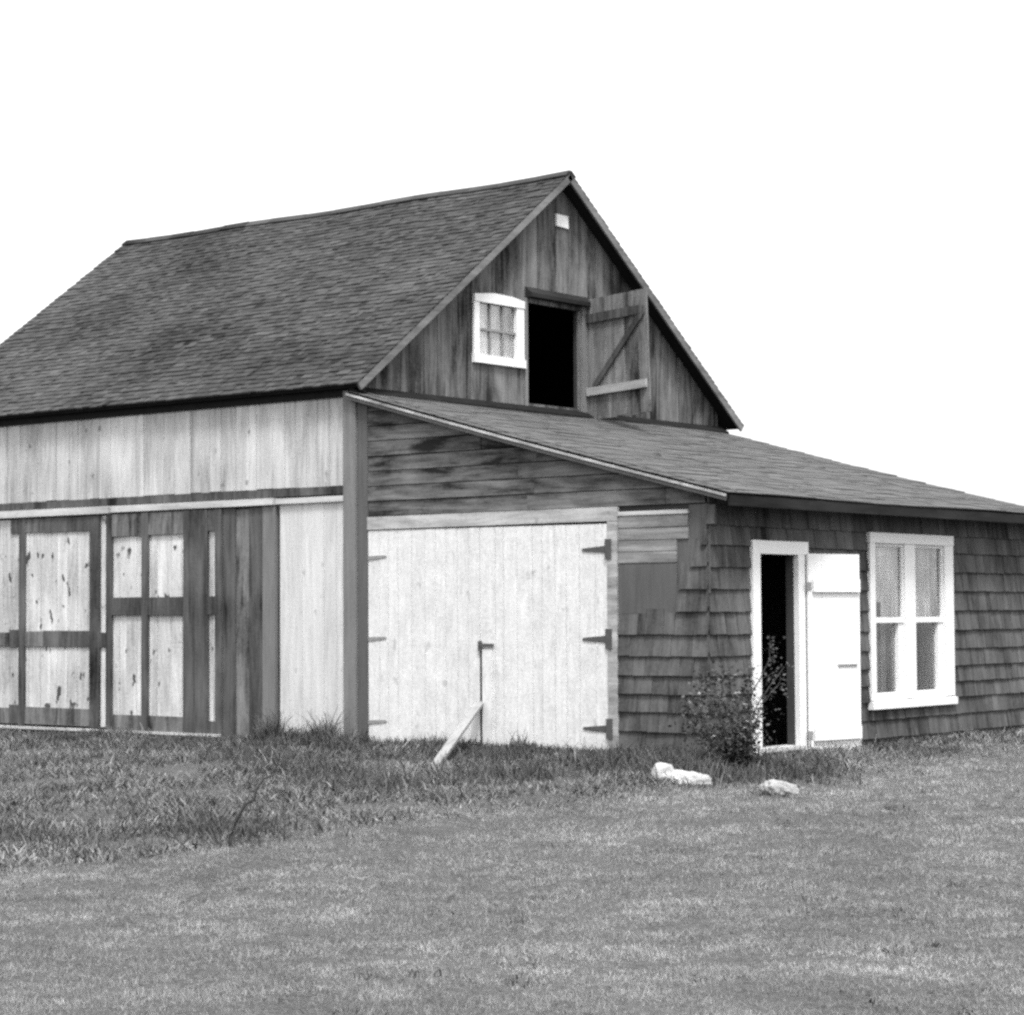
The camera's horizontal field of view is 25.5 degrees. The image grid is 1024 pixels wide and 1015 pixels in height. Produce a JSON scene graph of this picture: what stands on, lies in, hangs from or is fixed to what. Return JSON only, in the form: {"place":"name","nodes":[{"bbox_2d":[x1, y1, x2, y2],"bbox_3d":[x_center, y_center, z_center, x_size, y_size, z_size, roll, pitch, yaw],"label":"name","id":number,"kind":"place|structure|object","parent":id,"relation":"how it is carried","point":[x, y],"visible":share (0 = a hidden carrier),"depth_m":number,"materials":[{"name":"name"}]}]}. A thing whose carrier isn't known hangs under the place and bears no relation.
{"place":"outdoors","nodes":[
{"label":"outdoors","id":0,"kind":"place"},
{"bbox_2d":[0,731,1023,1014],"bbox_3d":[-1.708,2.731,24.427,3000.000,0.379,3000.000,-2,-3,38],"label":"ground","id":1,"kind":"structure","parent":0,"point":[592,909],"depth_m":13.40,"materials":[{"name":"grey plant"}]},
{"bbox_2d":[228,774,274,847],"bbox_3d":[-1.882,2.219,16.338,0.341,0.584,0.034,0,-3,-2],"label":"dead stem","id":2,"kind":"object","parent":1,"relation":"on","point":[230,843],"visible":0.94,"depth_m":16.33,"materials":[{"name":"grey plant"}]},
{"bbox_2d":[431,702,482,765],"bbox_3d":[-0.550,2.280,22.662,0.098,0.614,1.348,-1,-3,19],"label":"plank","id":3,"kind":"object","parent":1,"relation":"on","point":[461,728],"visible":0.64,"depth_m":22.69,"materials":[{"name":"white wood"}]},
{"bbox_2d":[0,170,1023,754],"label":"barn","id":4,"kind":"structure","parent":1,"relation":"on","point":[426,466],"depth_m":25.51,"materials":[{"name":"grey wood"}]},
{"bbox_2d":[0,515,105,727],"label":"sliding door","id":5,"kind":"structure","parent":4,"relation":"in","point":[53,570],"depth_m":27.51,"materials":[{"name":"white wood"}]},
{"bbox_2d":[106,509,222,735],"bbox_3d":[-4.053,1.338,26.295,1.955,2.589,0.067,-2,-3,38],"label":"sliding door","id":6,"kind":"structure","parent":4,"relation":"in","point":[164,570],"depth_m":26.28,"materials":[{"name":"white wood"}]},
{"bbox_2d":[368,527,480,743],"bbox_3d":[-0.930,1.416,23.848,1.546,2.382,0.048,-2,-3,38],"label":"garage door","id":7,"kind":"structure","parent":4,"relation":"in","point":[424,584],"depth_m":23.83,"materials":[{"name":"white paint"}]},
{"bbox_2d":[472,293,525,368],"bbox_3d":[-0.159,-2.092,26.596,0.073,0.840,0.970,-2,-3,38],"label":"gable window","id":8,"kind":"structure","parent":4,"relation":"in","point":[498,319],"depth_m":26.62,"materials":[{"name":"white paint"}]},
{"bbox_2d":[478,524,612,749],"bbox_3d":[0.333,1.362,22.832,1.700,2.372,0.072,-2,-3,38],"label":"garage door","id":9,"kind":"structure","parent":4,"relation":"in","point":[546,638],"depth_m":22.82,"materials":[{"name":"white paint"}]},
{"bbox_2d":[585,288,651,419],"bbox_3d":[1.272,-1.861,27.554,0.062,1.535,1.102,2,-4,-44],"label":"loft door","id":10,"kind":"structure","parent":4,"relation":"in","point":[618,354],"depth_m":27.52,"materials":[{"name":"grey wood"}]},
{"bbox_2d":[806,554,861,750],"bbox_3d":[3.301,1.495,23.162,0.794,2.038,0.058,2,-3,-39],"label":"side door","id":11,"kind":"structure","parent":4,"relation":"in","point":[832,580],"depth_m":23.16,"materials":[{"name":"white paint"}]},
{"bbox_2d":[866,532,957,709],"bbox_3d":[4.355,1.238,24.793,0.175,1.887,1.920,-2,-3,38],"label":"double window","id":12,"kind":"structure","parent":4,"relation":"in","point":[912,654],"depth_m":24.71,"materials":[{"name":"white paint"}]},
{"bbox_2d":[0,704,1023,1014],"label":"weeds","id":13,"kind":"object","parent":1,"relation":"on","point":[714,768],"visible":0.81,"depth_m":20.64,"materials":[{"name":"grey plant"}]},
{"bbox_2d":[651,762,711,783],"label":"rock","id":14,"kind":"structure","parent":1,"relation":"on","point":[669,770],"depth_m":19.76,"materials":[{"name":"white stone"}]},
{"bbox_2d":[667,636,794,769],"bbox_3d":[2.006,1.795,20.641,1.141,1.297,0.817,-1,-3,11],"label":"shrub","id":15,"kind":"object","parent":1,"relation":"on","point":[741,749],"visible":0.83,"depth_m":20.56,"materials":[{"name":"grey plant"}]},
{"bbox_2d":[759,779,799,794],"bbox_3d":[2.260,2.398,19.134,0.343,0.202,0.236,0,-3,-11],"label":"rock","id":16,"kind":"object","parent":1,"relation":"on","point":[776,786],"visible":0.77,"depth_m":19.04,"materials":[{"name":"stone"}]},
{"bbox_2d":[0,721,1023,897],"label":"unmown grass","id":17,"kind":"structure","parent":0,"point":[20,796],"depth_m":19.95,"materials":[{"name":"grey plant"}]},
{"bbox_2d":[0,0,1023,505],"label":"sky","id":18,"kind":"structure","parent":0,"point":[824,199],"materials":[{"name":"white"}]}
]}

